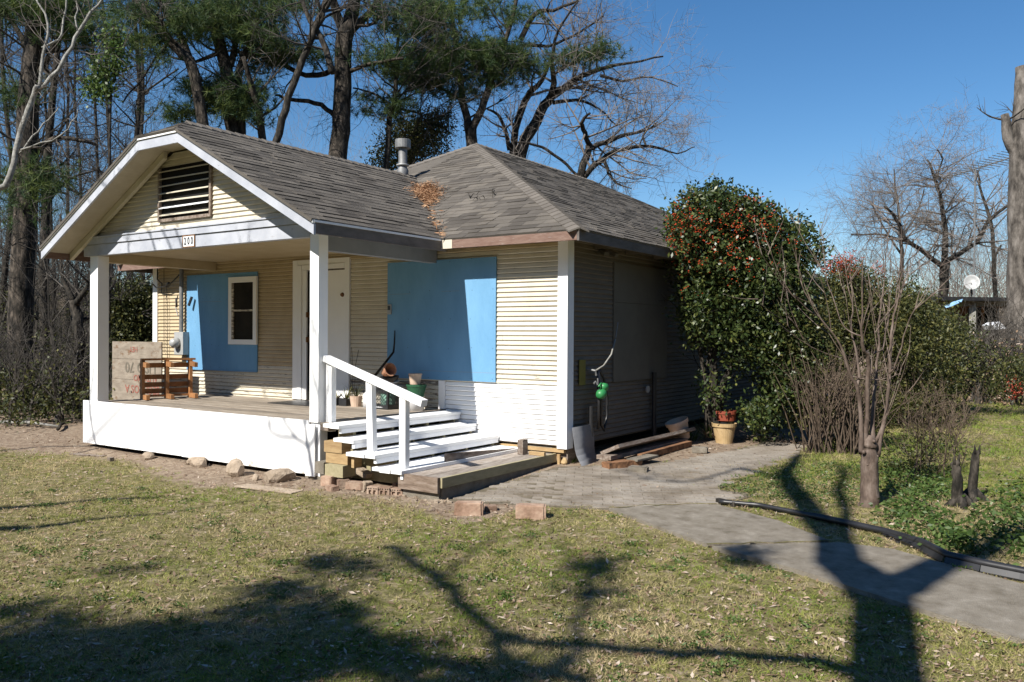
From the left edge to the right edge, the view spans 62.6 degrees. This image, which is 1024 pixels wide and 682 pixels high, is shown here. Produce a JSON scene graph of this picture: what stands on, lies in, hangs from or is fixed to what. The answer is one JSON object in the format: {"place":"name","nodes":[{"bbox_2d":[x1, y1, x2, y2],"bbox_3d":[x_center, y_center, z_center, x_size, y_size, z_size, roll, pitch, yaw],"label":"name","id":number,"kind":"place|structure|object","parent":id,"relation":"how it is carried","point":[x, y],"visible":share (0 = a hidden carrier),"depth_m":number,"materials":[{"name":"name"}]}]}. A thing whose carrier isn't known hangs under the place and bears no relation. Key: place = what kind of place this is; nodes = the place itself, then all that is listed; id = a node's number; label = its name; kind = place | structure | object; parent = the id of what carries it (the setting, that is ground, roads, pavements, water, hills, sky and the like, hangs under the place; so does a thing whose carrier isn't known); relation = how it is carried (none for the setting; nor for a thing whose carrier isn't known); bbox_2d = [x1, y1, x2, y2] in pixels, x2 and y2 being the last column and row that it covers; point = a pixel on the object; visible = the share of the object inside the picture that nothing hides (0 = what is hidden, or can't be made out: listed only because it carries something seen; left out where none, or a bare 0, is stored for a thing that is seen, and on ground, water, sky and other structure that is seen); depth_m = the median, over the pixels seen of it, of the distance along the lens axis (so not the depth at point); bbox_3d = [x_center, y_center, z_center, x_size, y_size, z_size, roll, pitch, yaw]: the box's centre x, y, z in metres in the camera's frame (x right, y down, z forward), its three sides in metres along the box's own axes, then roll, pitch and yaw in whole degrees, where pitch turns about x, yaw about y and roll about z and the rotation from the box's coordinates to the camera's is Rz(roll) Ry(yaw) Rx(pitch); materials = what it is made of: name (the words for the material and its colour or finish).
{"place":"outdoors","nodes":[
{"label":"outdoors","id":0,"kind":"place"},
{"bbox_2d":[0,351,1023,681],"bbox_3d":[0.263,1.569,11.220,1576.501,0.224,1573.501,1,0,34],"label":"ground","id":1,"kind":"structure","parent":0,"point":[16,437],"depth_m":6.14,"materials":[{"name":"plant"}]},
{"bbox_2d":[0,421,57,426],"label":"fallen branch","id":2,"kind":"object","parent":1,"relation":"on","point":[35,423],"visible":0.67,"depth_m":14.73,"materials":[{"name":"wood"}]},
{"bbox_2d":[0,23,82,270],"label":"bare tree","id":3,"kind":"object","parent":1,"relation":"on","point":[41,108],"visible":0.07,"depth_m":31.84,"materials":[{"name":"brown plant"}]},
{"bbox_2d":[0,271,120,431],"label":"undergrowth","id":4,"kind":"object","parent":1,"relation":"on","point":[18,404],"visible":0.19,"depth_m":15.50,"materials":[{"name":"brown plant"}]},
{"bbox_2d":[0,4,120,354],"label":"bare tree","id":5,"kind":"object","parent":1,"relation":"on","point":[66,145],"visible":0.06,"depth_m":33.05,"materials":[{"name":"brown plant"}]},
{"bbox_2d":[0,13,123,383],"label":"bare tree","id":6,"kind":"object","parent":1,"relation":"on","point":[4,264],"visible":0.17,"depth_m":23.95,"materials":[{"name":"brown plant"}]},
{"bbox_2d":[0,0,125,391],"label":"tree","id":7,"kind":"object","parent":1,"relation":"on","point":[50,127],"visible":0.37,"depth_m":21.92,"materials":[{"name":"brown plant"}]},
{"bbox_2d":[0,183,137,408],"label":"tree","id":8,"kind":"object","parent":1,"relation":"on","point":[74,307],"visible":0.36,"depth_m":16.96,"materials":[{"name":"brown plant"}]},
{"bbox_2d":[0,0,157,190],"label":"sapling","id":9,"kind":"object","parent":1,"relation":"on","point":[39,87],"visible":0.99,"depth_m":15.48,"materials":[{"name":"grey plant"}]},
{"bbox_2d":[0,2,157,379],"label":"bare tree","id":10,"kind":"object","parent":1,"relation":"on","point":[75,113],"visible":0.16,"depth_m":27.94,"materials":[{"name":"brown plant"}]},
{"bbox_2d":[0,1,161,354],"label":"bare tree","id":11,"kind":"object","parent":1,"relation":"on","point":[61,160],"visible":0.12,"depth_m":25.24,"materials":[{"name":"brown plant"}]},
{"bbox_2d":[15,206,152,380],"bbox_3d":[-8.831,-0.762,19.428,3.883,4.554,4.615,0,0,-11],"label":"evergreen shrub","id":12,"kind":"object","parent":1,"relation":"on","point":[132,315],"visible":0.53,"depth_m":18.66,"materials":[{"name":"green plant"}]},
{"bbox_2d":[0,0,181,403],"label":"pine tree","id":13,"kind":"object","parent":1,"relation":"on","point":[28,169],"visible":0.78,"depth_m":18.79,"materials":[{"name":"green plant"}]},
{"bbox_2d":[5,0,188,320],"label":"bare tree","id":14,"kind":"object","parent":1,"relation":"on","point":[107,111],"visible":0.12,"depth_m":30.27,"materials":[{"name":"brown plant"}]},
{"bbox_2d":[3,0,193,291],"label":"bare tree","id":15,"kind":"object","parent":1,"relation":"on","point":[95,125],"visible":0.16,"depth_m":26.61,"materials":[{"name":"brown plant"}]},
{"bbox_2d":[72,0,145,399],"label":"tree","id":16,"kind":"object","parent":1,"relation":"on","point":[95,78],"visible":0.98,"depth_m":18.39,"materials":[{"name":"green plant"}]},
{"bbox_2d":[53,3,192,278],"bbox_3d":[-14.912,-7.399,34.045,8.908,19.322,7.001,1,0,34],"label":"bare tree","id":17,"kind":"object","parent":1,"relation":"on","point":[147,124],"visible":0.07,"depth_m":34.15,"materials":[{"name":"brown plant"}]},
{"bbox_2d":[38,0,214,318],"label":"bare tree","id":18,"kind":"object","parent":1,"relation":"on","point":[137,124],"visible":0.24,"depth_m":29.00,"materials":[{"name":"brown plant"}]},
{"bbox_2d":[0,1,274,425],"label":"woods","id":19,"kind":"object","parent":1,"relation":"on","point":[16,371],"visible":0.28,"depth_m":17.75,"materials":[{"name":"plant"}]},
{"bbox_2d":[56,0,236,131],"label":"tree","id":20,"kind":"object","parent":1,"relation":"on","point":[179,48],"visible":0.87,"depth_m":20.86,"materials":[{"name":"plant"}]},
{"bbox_2d":[188,457,206,467],"bbox_3d":[-4.035,1.555,10.814,0.234,0.153,0.420,0,0,-20],"label":"rock","id":21,"kind":"object","parent":1,"relation":"on","point":[198,462],"visible":0.9,"depth_m":10.67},
{"bbox_2d":[79,0,329,139],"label":"pine tree","id":22,"kind":"object","parent":1,"relation":"on","point":[231,95],"visible":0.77,"depth_m":21.67,"materials":[{"name":"green plant"}]},
{"bbox_2d":[226,458,244,476],"bbox_3d":[-3.326,1.549,10.115,0.209,0.286,0.266,0,0,-36],"label":"rock","id":23,"kind":"object","parent":1,"relation":"on","point":[235,467],"visible":0.81,"depth_m":10.03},
{"bbox_2d":[47,460,452,503],"bbox_3d":[-3.146,1.620,9.847,5.468,0.103,2.156,0,0,10],"label":"rubble","id":24,"kind":"object","parent":1,"relation":"on","point":[414,499],"visible":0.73,"depth_m":8.71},
{"bbox_2d":[234,483,302,493],"bbox_3d":[-2.670,1.617,9.231,0.840,0.012,0.180,1,0,28],"label":"board","id":25,"kind":"object","parent":1,"relation":"on","point":[268,488],"visible":1,"depth_m":9.21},
{"bbox_2d":[263,468,295,482],"bbox_3d":[-2.679,1.573,9.716,0.355,0.217,0.286,0,0,-23],"label":"rock","id":26,"kind":"object","parent":1,"relation":"on","point":[278,475],"visible":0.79,"depth_m":9.61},
{"bbox_2d":[170,0,469,159],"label":"pine tree","id":27,"kind":"object","parent":1,"relation":"on","point":[340,112],"visible":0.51,"depth_m":22.81,"materials":[{"name":"green plant"}]},
{"bbox_2d":[235,0,405,142],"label":"tree","id":28,"kind":"object","parent":1,"relation":"on","point":[316,24],"visible":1,"depth_m":19.95,"materials":[{"name":"green plant"}]},
{"bbox_2d":[320,475,336,485],"bbox_3d":[-2.034,1.558,9.361,0.154,0.125,0.122,1,0,28],"label":"brick","id":29,"kind":"object","parent":1,"relation":"on","point":[327,480],"visible":0.74,"depth_m":9.31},
{"bbox_2d":[345,480,362,490],"bbox_3d":[-1.690,1.569,9.148,0.215,0.087,0.124,0,0,20],"label":"brick","id":30,"kind":"object","parent":1,"relation":"on","point":[353,484],"visible":0.87,"depth_m":9.10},
{"bbox_2d":[366,485,379,494],"bbox_3d":[-1.464,1.591,8.967,0.149,0.090,0.102,0,0,17],"label":"brick","id":31,"kind":"object","parent":1,"relation":"on","point":[372,489],"visible":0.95,"depth_m":8.93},
{"bbox_2d":[378,486,392,494],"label":"brick","id":32,"kind":"object","parent":1,"relation":"on","point":[383,490],"visible":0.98,"depth_m":8.90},
{"bbox_2d":[297,0,518,168],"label":"tree","id":33,"kind":"object","parent":1,"relation":"on","point":[392,100],"visible":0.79,"depth_m":23.92,"materials":[{"name":"green plant"}]},
{"bbox_2d":[354,46,471,170],"bbox_3d":[-2.993,-3.880,26.317,3.984,10.671,5.949,0,0,-24],"label":"evergreen shrub","id":34,"kind":"object","parent":1,"relation":"on","point":[417,134],"visible":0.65,"depth_m":25.64,"materials":[{"name":"green plant"}]},
{"bbox_2d":[39,120,835,479],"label":"house","id":35,"kind":"structure","parent":1,"relation":"on","point":[279,272],"depth_m":11.47,"materials":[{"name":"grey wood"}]},
{"bbox_2d":[112,341,162,399],"bbox_3d":[-6.384,0.686,14.324,1.450,1.350,0.025,1,0,34],"label":"plywood sheet","id":36,"kind":"object","parent":35,"relation":"on","point":[125,369],"visible":0.66,"depth_m":14.39,"materials":[{"name":"beige wood"}]},
{"bbox_2d":[139,358,197,399],"bbox_3d":[-5.311,0.585,13.097,0.811,0.630,0.410,0,0,-38],"label":"lumber frame","id":37,"kind":"object","parent":35,"relation":"on","point":[166,376],"visible":1,"depth_m":13.16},
{"bbox_2d":[228,276,257,344],"bbox_3d":[-4.381,-0.494,13.705,0.700,1.100,0.033,1,0,34],"label":"window","id":38,"kind":"structure","parent":35,"relation":"in","point":[242,291],"depth_m":13.70,"materials":[{"name":"white paint"}]},
{"bbox_2d":[307,271,309,399],"bbox_3d":[-3.082,-0.084,12.891,0.130,1.975,0.003,1,0,34],"label":"doorway","id":39,"kind":"structure","parent":35,"relation":"in","point":[308,356],"depth_m":12.91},
{"bbox_2d":[292,257,350,399],"bbox_3d":[-2.901,-0.169,12.734,1.225,2.140,0.061,1,0,34],"label":"door","id":40,"kind":"structure","parent":35,"relation":"in","point":[339,281],"depth_m":12.61,"materials":[{"name":"white paint"}]},
{"bbox_2d":[338,389,351,405],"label":"potted plant","id":41,"kind":"object","parent":35,"relation":"on","point":[343,401],"visible":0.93,"depth_m":11.96,"materials":[{"name":"green plant"}]},
{"bbox_2d":[350,384,364,406],"bbox_3d":[-2.197,0.745,11.946,0.351,0.360,0.309,1,0,34],"label":"potted plant","id":42,"kind":"object","parent":35,"relation":"on","point":[356,400],"visible":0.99,"depth_m":11.84,"materials":[{"name":"green plant"}]},
{"bbox_2d":[376,388,398,409],"bbox_3d":[-1.719,0.793,11.592,0.338,0.270,0.338,1,0,34],"label":"milk crate","id":43,"kind":"object","parent":35,"relation":"on","point":[388,406],"visible":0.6,"depth_m":11.45,"materials":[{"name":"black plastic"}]},
{"bbox_2d":[379,375,398,384],"bbox_3d":[-1.704,0.566,11.586,0.331,0.188,0.328,1,0,34],"label":"plate stack","id":44,"kind":"object","parent":43,"relation":"on","point":[392,379],"visible":0.34,"depth_m":11.57,"materials":[{"name":"ceramic"}]},
{"bbox_2d":[381,363,396,375],"bbox_3d":[-1.711,0.391,11.528,0.220,0.190,0.190,1,0,34],"label":"pot","id":45,"kind":"object","parent":44,"relation":"on","point":[389,369],"visible":1,"depth_m":11.54,"materials":[{"name":"ceramic"}]},
{"bbox_2d":[410,402,423,410],"bbox_3d":[-1.286,0.859,11.322,0.244,0.150,0.244,1,0,34],"label":"bucket","id":46,"kind":"object","parent":35,"relation":"on","point":[414,407],"visible":0.41,"depth_m":11.23,"materials":[{"name":"white plastic"}]},
{"bbox_2d":[406,384,426,396],"bbox_3d":[-1.285,0.683,11.321,0.276,0.200,0.276,1,0,34],"label":"pot","id":47,"kind":"object","parent":46,"relation":"on","point":[419,389],"visible":0.57,"depth_m":11.22,"materials":[{"name":"green plastic"}]},
{"bbox_2d":[408,373,421,384],"bbox_3d":[-1.301,0.510,11.331,0.184,0.145,0.184,1,0,34],"label":"pot","id":48,"kind":"object","parent":47,"relation":"on","point":[414,378],"visible":1,"depth_m":11.27,"materials":[{"name":"ceramic"}]},
{"bbox_2d":[403,178,447,207],"bbox_3d":[-1.329,-2.314,13.224,0.780,0.786,1.907,0,0,-7],"label":"pine straw","id":49,"kind":"object","parent":35,"relation":"on","point":[426,192],"visible":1,"depth_m":13.19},
{"bbox_2d":[421,203,445,237],"bbox_3d":[-1.068,-1.695,11.738,0.314,0.747,1.895,0,0,-10],"label":"pine straw","id":50,"kind":"object","parent":35,"relation":"on","point":[432,217],"visible":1,"depth_m":11.61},
{"bbox_2d":[579,360,585,384],"bbox_3d":[0.885,0.396,10.620,0.008,0.320,0.160,1,0,34],"label":"tag","id":51,"kind":"object","parent":35,"relation":"attached to","point":[582,372],"visible":1,"depth_m":10.62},
{"bbox_2d":[586,368,608,431],"bbox_3d":[1.128,0.757,10.809,0.394,0.831,0.148,0,0,-37],"label":"garden hose","id":52,"kind":"object","parent":35,"relation":"attached to","point":[599,372],"visible":0.92,"depth_m":10.78,"materials":[{"name":"black plastic"}]},
{"bbox_2d":[596,382,608,398],"bbox_3d":[1.149,0.632,10.739,0.132,0.215,0.205,1,0,34],"label":"sprayer","id":53,"kind":"object","parent":52,"relation":"hanging from","point":[601,392],"visible":1,"depth_m":10.69,"materials":[{"name":"plastic"}]},
{"bbox_2d":[315,355,560,499],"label":"porch steps","id":54,"kind":"structure","parent":1,"relation":"on","point":[440,455],"depth_m":9.46,"materials":[{"name":"white paint"}]},
{"bbox_2d":[355,466,372,478],"bbox_3d":[-1.680,1.462,9.431,0.223,0.064,0.123,24,12,29],"label":"brick","id":55,"kind":"object","parent":54,"relation":"on","point":[363,472],"visible":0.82,"depth_m":9.38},
{"bbox_2d":[454,501,483,515],"bbox_3d":[-0.409,1.597,8.033,0.276,0.135,0.134,0,0,3],"label":"brick","id":56,"kind":"object","parent":1,"relation":"on","point":[468,508],"visible":0.98,"depth_m":7.97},
{"bbox_2d":[358,0,636,145],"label":"pine tree","id":57,"kind":"object","parent":1,"relation":"on","point":[502,59],"visible":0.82,"depth_m":24.62,"materials":[{"name":"green plant"}]},
{"bbox_2d":[3,24,1007,365],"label":"distant woods","id":58,"kind":"object","parent":1,"relation":"on","point":[959,274],"visible":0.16,"depth_m":49.46,"materials":[{"name":"plant"}]},
{"bbox_2d":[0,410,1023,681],"bbox_3d":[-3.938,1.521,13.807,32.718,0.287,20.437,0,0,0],"label":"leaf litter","id":59,"kind":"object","parent":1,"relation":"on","point":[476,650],"visible":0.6,"depth_m":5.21,"materials":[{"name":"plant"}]},
{"bbox_2d":[0,433,1023,681],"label":"lawn weeds","id":60,"kind":"object","parent":1,"relation":"on","point":[362,629],"visible":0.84,"depth_m":5.15,"materials":[{"name":"plant"}]},
{"bbox_2d":[34,285,1005,354],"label":"tree line","id":61,"kind":"object","parent":1,"relation":"on","point":[88,304],"depth_m":74.95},
{"bbox_2d":[515,503,545,519],"bbox_3d":[0.177,1.585,7.823,0.283,0.137,0.135,0,0,6],"label":"brick","id":62,"kind":"object","parent":1,"relation":"on","point":[536,511],"visible":0.97,"depth_m":7.76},
{"bbox_2d":[443,0,735,187],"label":"bare tree","id":63,"kind":"object","parent":1,"relation":"on","point":[515,124],"visible":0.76,"depth_m":25.84,"materials":[{"name":"brown plant"}]},
{"bbox_2d":[501,33,723,201],"bbox_3d":[2.708,-3.800,24.720,7.237,10.616,6.116,0,0,-32],"label":"bare tree","id":64,"kind":"object","parent":1,"relation":"on","point":[590,147],"visible":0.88,"depth_m":24.76,"materials":[{"name":"brown plant"}]},
{"bbox_2d":[652,372,656,436],"bbox_3d":[2.069,0.987,12.259,0.067,1.070,0.070,1,0,34],"label":"pipe","id":65,"kind":"object","parent":1,"relation":"on","point":[654,400],"visible":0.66,"depth_m":12.23,"materials":[{"name":"black plastic"}]},
{"bbox_2d":[635,441,691,455],"bbox_3d":[2.025,1.439,11.142,0.090,0.090,1.502,1,0,36],"label":"plank","id":66,"kind":"object","parent":1,"relation":"on","point":[670,448],"visible":0.79,"depth_m":11.15,"materials":[{"name":"brown wood"}]},
{"bbox_2d":[665,416,689,438],"bbox_3d":[2.353,1.261,12.048,0.340,0.364,0.342,1,0,34],"label":"pot","id":67,"kind":"object","parent":1,"relation":"on","point":[676,424],"visible":0.73,"depth_m":11.95,"materials":[{"name":"ceramic"}]},
{"bbox_2d":[692,446,707,453],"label":"brick","id":68,"kind":"object","parent":1,"relation":"on","point":[699,449],"visible":1,"depth_m":11.13,"materials":[{"name":"concrete"}]},
{"bbox_2d":[688,415,742,437],"bbox_3d":[3.050,1.254,12.440,1.173,0.326,0.979,0,0,12],"label":"spider plant","id":69,"kind":"object","parent":1,"relation":"on","point":[709,434],"visible":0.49,"depth_m":12.38,"materials":[{"name":"green plant"}]},
{"bbox_2d":[711,422,736,443],"bbox_3d":[3.068,1.335,12.185,0.360,0.300,0.360,1,0,34],"label":"pot","id":70,"kind":"object","parent":1,"relation":"on","point":[723,433],"visible":0.96,"depth_m":12.07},
{"bbox_2d":[654,173,836,442],"bbox_3d":[3.436,-0.455,12.286,2.816,4.165,1.860,0,0,1],"label":"holly tree","id":71,"kind":"object","parent":1,"relation":"on","point":[719,255],"visible":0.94,"depth_m":11.96,"materials":[{"name":"green plant"}]},
{"bbox_2d":[720,459,863,508],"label":"weeds","id":72,"kind":"object","parent":1,"relation":"on","point":[775,483],"visible":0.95,"depth_m":8.81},
{"bbox_2d":[751,292,924,454],"bbox_3d":[4.560,0.496,11.678,2.313,2.436,2.267,0,0,1],"label":"multistem shrub","id":73,"kind":"object","parent":1,"relation":"on","point":[839,397],"visible":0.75,"depth_m":11.54,"materials":[{"name":"brown plant"}]},
{"bbox_2d":[811,247,885,399],"bbox_3d":[5.654,-0.002,14.211,1.469,3.152,0.834,0,0,-8],"label":"nandina","id":74,"kind":"object","parent":1,"relation":"on","point":[841,267],"visible":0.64,"depth_m":14.13,"materials":[{"name":"brown plant"}]},
{"bbox_2d":[723,197,977,507],"bbox_3d":[3.105,0.133,8.025,2.337,3.251,1.333,0,0,6],"label":"crape myrtle","id":75,"kind":"object","parent":1,"relation":"on","point":[869,448],"visible":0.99,"depth_m":8.01,"materials":[{"name":"brown plant"}]},
{"bbox_2d":[719,499,1023,581],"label":"garden edging","id":76,"kind":"object","parent":1,"relation":"on","point":[988,567],"visible":0.81,"depth_m":6.50,"materials":[{"name":"black plastic"}]},
{"bbox_2d":[795,254,975,429],"bbox_3d":[6.463,0.364,14.777,4.032,3.812,2.420,0,0,-2],"label":"evergreen shrub","id":77,"kind":"object","parent":1,"relation":"on","point":[917,357],"visible":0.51,"depth_m":14.38,"materials":[{"name":"green plant"}]},
{"bbox_2d":[810,125,980,349],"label":"bare tree","id":78,"kind":"object","parent":1,"relation":"on","point":[881,195],"visible":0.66,"depth_m":41.93,"materials":[{"name":"brown plant"}]},
{"bbox_2d":[796,78,1008,343],"bbox_3d":[16.713,-4.260,33.637,10.446,11.595,5.977,0,0,-8],"label":"bare tree","id":79,"kind":"object","parent":1,"relation":"on","point":[943,223],"visible":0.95,"depth_m":33.69,"materials":[{"name":"brown plant"}]},
{"bbox_2d":[859,456,967,507],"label":"weeds","id":80,"kind":"object","parent":1,"relation":"on","point":[915,485],"visible":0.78,"depth_m":8.77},
{"bbox_2d":[868,487,997,556],"bbox_3d":[3.502,1.538,7.314,0.917,0.240,2.121,0,0,6],"label":"ground ivy","id":81,"kind":"object","parent":1,"relation":"on","point":[956,537],"visible":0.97,"depth_m":7.07,"materials":[{"name":"plant"}]},
{"bbox_2d":[861,371,1012,481],"bbox_3d":[5.519,1.056,11.171,1.907,1.501,5.327,1,0,34],"label":"brush","id":82,"kind":"object","parent":1,"relation":"on","point":[933,439],"visible":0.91,"depth_m":9.73,"materials":[{"name":"green plant"}]},
{"bbox_2d":[892,283,1023,410],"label":"evergreen shrub","id":83,"kind":"object","parent":1,"relation":"on","point":[974,363],"visible":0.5,"depth_m":16.71,"materials":[{"name":"green plant"}]},
{"bbox_2d":[944,453,977,509],"bbox_3d":[4.224,1.357,7.933,0.302,0.596,0.316,0,0,-26],"label":"stump","id":84,"kind":"object","parent":1,"relation":"on","point":[957,491],"visible":0.75,"depth_m":7.92,"materials":[{"name":"wood"}]},
{"bbox_2d":[924,296,1006,373],"bbox_3d":[17.556,-0.010,29.509,8.878,2.929,5.000,0,0,0],"label":"carport","id":85,"kind":"object","parent":1,"relation":"on","point":[969,304],"visible":0.17,"depth_m":27.35,"materials":[{"name":"black plastic"}]},
{"bbox_2d":[964,275,979,295],"bbox_3d":[14.761,-1.789,27.099,0.434,0.700,0.375,0,0,-24],"label":"satellite dish","id":86,"kind":"object","parent":85,"relation":"on","point":[968,279],"visible":0.99,"depth_m":27.18,"materials":[{"name":"grey metal"}]},
{"bbox_2d":[923,128,1008,333],"bbox_3d":[21.200,-4.504,37.564,6.134,11.910,6.487,1,0,34],"label":"bare tree","id":87,"kind":"object","parent":1,"relation":"on","point":[994,254],"visible":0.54,"depth_m":37.93,"materials":[{"name":"brown plant"}]},
{"bbox_2d":[929,271,1023,405],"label":"dry brush thicket","id":88,"kind":"object","parent":1,"relation":"on","point":[1010,329],"visible":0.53,"depth_m":19.72,"materials":[{"name":"plant"}]},
{"bbox_2d":[963,444,989,502],"bbox_3d":[4.471,1.333,8.195,0.302,0.652,0.316,0,0,-26],"label":"stump","id":89,"kind":"object","parent":1,"relation":"on","point":[971,490],"visible":0.64,"depth_m":8.17,"materials":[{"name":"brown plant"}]},
{"bbox_2d":[944,149,1008,296],"bbox_3d":[16.705,-2.482,29.774,2.300,7.828,2.856,0,0,-28],"label":"tv antenna","id":90,"kind":"object","parent":1,"relation":"on","point":[975,172],"visible":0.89,"depth_m":29.96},
{"bbox_2d":[930,330,1023,406],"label":"dry brush","id":91,"kind":"object","parent":1,"relation":"on","point":[969,397],"visible":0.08,"depth_m":19.49,"materials":[{"name":"brown plant"}]},
{"bbox_2d":[956,471,1023,565],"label":"weeds","id":92,"kind":"object","parent":1,"relation":"on","point":[1019,512],"visible":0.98,"depth_m":7.16,"materials":[{"name":"plant"}]},
{"bbox_2d":[977,65,1023,374],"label":"topped tree","id":93,"kind":"object","parent":1,"relation":"on","point":[1012,131],"visible":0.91,"depth_m":25.82,"materials":[{"name":"grey plant"}]},
{"bbox_2d":[0,0,1023,298],"label":"sky","id":94,"kind":"structure","parent":0,"point":[812,83],"materials":[{"name":"blue"}]},
{"bbox_2d":[446,441,802,509],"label":"paved path","id":95,"kind":"structure","parent":0,"point":[575,483],"depth_m":9.19,"materials":[{"name":"concrete"}]},
{"bbox_2d":[572,425,597,465],"bbox_3d":[0.955,1.333,10.454,0.192,0.550,0.520,1,0,34],"label":"metal sheet","id":96,"kind":"object","parent":95,"relation":"on","point":[583,438],"visible":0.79,"depth_m":10.45,"materials":[{"name":"grey metal"}]},
{"bbox_2d":[628,465,648,473],"bbox_3d":[1.484,1.508,9.876,0.226,0.082,0.122,1,0,26],"label":"brick","id":97,"kind":"object","parent":95,"relation":"on","point":[638,469],"visible":0.94,"depth_m":9.83,"materials":[{"name":"concrete"}]},
{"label":"plank","id":98,"kind":"object","parent":95,"relation":"on","visible":0},
{"bbox_2d":[602,459,641,468],"bbox_3d":[1.330,1.486,10.181,0.485,0.090,0.160,0,0,-29],"label":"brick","id":99,"kind":"object","parent":98,"relation":"on","point":[621,463],"visible":0.86,"depth_m":10.10,"materials":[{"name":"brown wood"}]},
{"bbox_2d":[596,437,687,459],"bbox_3d":[1.754,1.403,11.053,0.200,0.060,2.153,1,0,37],"label":"plank","id":100,"kind":"object","parent":99,"relation":"on","point":[631,451],"visible":0.93,"depth_m":10.79,"materials":[{"name":"grey wood"}]},
{"bbox_2d":[600,427,695,453],"bbox_3d":[1.857,1.315,11.195,0.265,0.167,2.302,1,0,35],"label":"plank","id":101,"kind":"object","parent":100,"relation":"on","point":[631,444],"visible":0.86,"depth_m":10.88,"materials":[{"name":"grey wood"}]},
{"bbox_2d":[626,454,657,461],"bbox_3d":[1.609,1.437,10.378,0.160,0.032,0.474,1,0,41],"label":"plank","id":102,"kind":"object","parent":99,"relation":"on","point":[642,457],"visible":1,"depth_m":10.32,"materials":[{"name":"wood"}]},
{"bbox_2d":[609,504,828,546],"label":"concrete path","id":103,"kind":"structure","parent":0,"point":[703,525],"depth_m":7.35,"materials":[{"name":"concrete"}]},
{"bbox_2d":[617,503,834,543],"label":"soil joints","id":104,"kind":"object","parent":103,"relation":"on","point":[732,543],"visible":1,"depth_m":6.78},
{"bbox_2d":[712,542,1023,644],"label":"concrete path","id":105,"kind":"structure","parent":0,"point":[991,605],"depth_m":5.78,"materials":[{"name":"concrete"}]},
{"bbox_3d":[3.111,1.270,12.301,0.270,0.350,0.267,1,0,34],"label":"pot","id":106,"kind":"object","parent":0,"visible":0},
{"bbox_2d":[716,410,735,421],"bbox_3d":[3.112,1.090,12.300,0.320,0.150,0.317,1,0,34],"label":"pot","id":107,"kind":"object","parent":106,"relation":"on","point":[730,416],"visible":0.9,"depth_m":12.17,"materials":[{"name":"ceramic"}]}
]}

